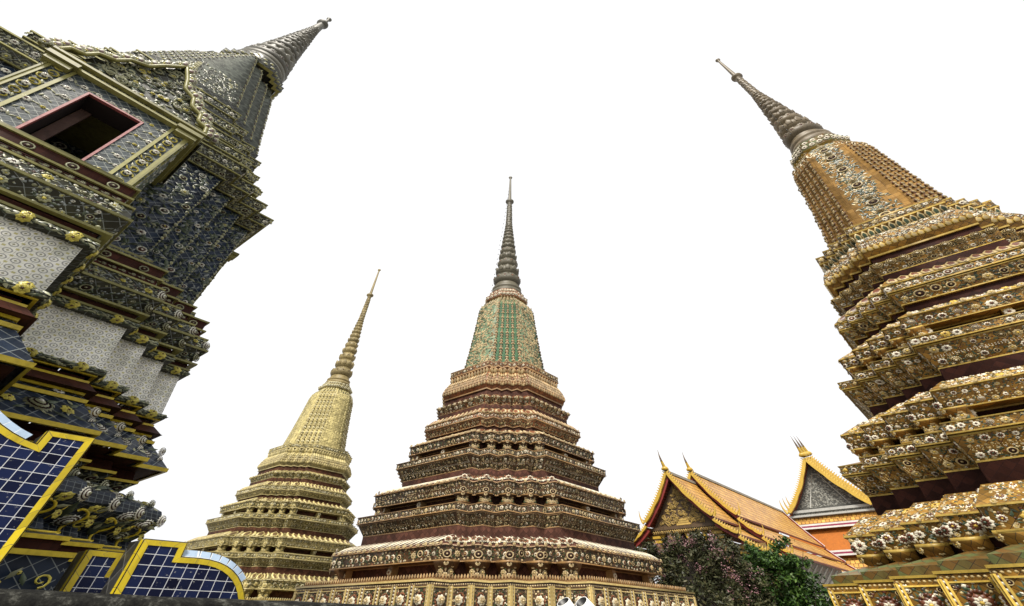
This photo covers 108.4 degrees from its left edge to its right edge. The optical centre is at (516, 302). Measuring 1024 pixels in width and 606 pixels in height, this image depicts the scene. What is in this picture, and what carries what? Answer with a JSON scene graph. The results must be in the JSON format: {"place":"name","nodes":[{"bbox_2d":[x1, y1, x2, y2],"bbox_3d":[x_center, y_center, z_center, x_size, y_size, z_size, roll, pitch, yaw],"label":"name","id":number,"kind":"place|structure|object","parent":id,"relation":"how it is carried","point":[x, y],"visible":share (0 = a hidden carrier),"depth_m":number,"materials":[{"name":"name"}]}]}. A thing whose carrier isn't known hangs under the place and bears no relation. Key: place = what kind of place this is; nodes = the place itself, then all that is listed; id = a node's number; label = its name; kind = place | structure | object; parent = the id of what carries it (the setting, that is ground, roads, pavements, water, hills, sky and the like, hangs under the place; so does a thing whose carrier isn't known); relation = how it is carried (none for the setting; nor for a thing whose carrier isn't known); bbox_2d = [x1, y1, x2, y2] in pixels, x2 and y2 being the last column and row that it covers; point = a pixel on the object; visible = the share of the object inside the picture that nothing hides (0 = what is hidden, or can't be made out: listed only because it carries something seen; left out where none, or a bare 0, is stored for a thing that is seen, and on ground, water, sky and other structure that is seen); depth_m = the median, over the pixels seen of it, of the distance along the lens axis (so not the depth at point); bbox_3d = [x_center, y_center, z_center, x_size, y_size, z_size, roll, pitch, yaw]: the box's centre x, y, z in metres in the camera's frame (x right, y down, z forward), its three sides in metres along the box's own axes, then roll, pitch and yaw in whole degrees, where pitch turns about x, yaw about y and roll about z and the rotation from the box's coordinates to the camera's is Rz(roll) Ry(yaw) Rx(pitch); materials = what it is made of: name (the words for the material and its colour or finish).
{"place":"outdoors","nodes":[
{"label":"outdoors","id":0,"kind":"place"},
{"bbox_2d":[0,0,1023,584],"label":"sky","id":1,"kind":"structure","parent":0,"point":[667,243],"materials":[{"name":"white"}]},
{"bbox_2d":[779,436,877,572],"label":"temple hall","id":2,"kind":"structure","parent":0,"point":[828,508],"depth_m":44.12,"materials":[{"name":"gold metal"}]},
{"label":"ground","id":3,"kind":"structure","parent":0,"visible":0},
{"bbox_2d":[0,411,94,562],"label":"gate wing","id":4,"kind":"structure","parent":3,"relation":"on","point":[35,473],"depth_m":4.17,"materials":[{"name":"blue tile"}]},
{"bbox_2d":[53,549,123,592],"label":"gate pier","id":5,"kind":"structure","parent":3,"relation":"on","point":[89,571],"depth_m":4.47,"materials":[{"name":"blue tile"}]},
{"bbox_2d":[0,17,331,590],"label":"chedi","id":6,"kind":"structure","parent":3,"relation":"on","point":[132,217],"depth_m":8.89,"materials":[{"name":"blue tile"}]},
{"bbox_2d":[3,292,13,296],"bbox_3d":[-22.432,0.339,13.906,3.613,2.910,2.659,31,-50,-30],"label":"window porch","id":7,"kind":"structure","parent":6,"relation":"in","point":[6,293],"depth_m":14.72,"materials":[{"name":"tile"}]},
{"bbox_2d":[0,37,219,229],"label":"window porch","id":8,"kind":"structure","parent":6,"relation":"in","point":[135,123],"depth_m":9.48,"materials":[{"name":"grey tile"}]},
{"bbox_2d":[100,538,245,599],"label":"gate wing","id":9,"kind":"structure","parent":3,"relation":"on","point":[154,567],"depth_m":4.53,"materials":[{"name":"blue tile"}]},
{"bbox_2d":[0,589,394,605],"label":"parapet wall","id":10,"kind":"structure","parent":3,"relation":"on","point":[20,597],"depth_m":3.71,"materials":[{"name":"black stone"}]},
{"bbox_2d":[184,269,380,600],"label":"chedi","id":11,"kind":"structure","parent":3,"relation":"on","point":[283,527],"depth_m":30.89,"materials":[{"name":"yellow tile"}]},
{"bbox_2d":[292,176,696,605],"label":"chedi","id":12,"kind":"structure","parent":3,"relation":"on","point":[497,498],"depth_m":17.30,"materials":[{"name":"tile"}]},
{"bbox_2d":[557,597,573,605],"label":"spotlight","id":13,"kind":"object","parent":3,"relation":"on","point":[566,601],"visible":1,"depth_m":7.80,"materials":[{"name":"metal"}]},
{"bbox_2d":[576,596,593,605],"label":"spotlight","id":14,"kind":"object","parent":3,"relation":"on","point":[584,601],"visible":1,"depth_m":7.80,"materials":[{"name":"metal"}]},
{"bbox_2d":[634,524,792,605],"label":"crape myrtle","id":15,"kind":"object","parent":3,"relation":"on","point":[740,587],"visible":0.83,"depth_m":20.99,"materials":[{"name":"green plant"}]},
{"bbox_2d":[634,450,855,605],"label":"temple hall","id":16,"kind":"structure","parent":3,"relation":"on","point":[681,504],"depth_m":29.58,"materials":[{"name":"orange tile"}]},
{"bbox_2d":[679,535,736,605],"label":"tree","id":17,"kind":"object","parent":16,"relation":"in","point":[688,578],"depth_m":27.28,"materials":[{"name":"plant"}]},
{"bbox_2d":[737,535,833,605],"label":"round tree","id":18,"kind":"object","parent":3,"relation":"on","point":[799,584],"visible":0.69,"depth_m":20.09,"materials":[{"name":"green plant"}]},
{"bbox_2d":[715,58,1023,605],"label":"chedi","id":19,"kind":"structure","parent":3,"relation":"on","point":[923,283],"depth_m":11.77,"materials":[{"name":"gold tile"}]}
]}

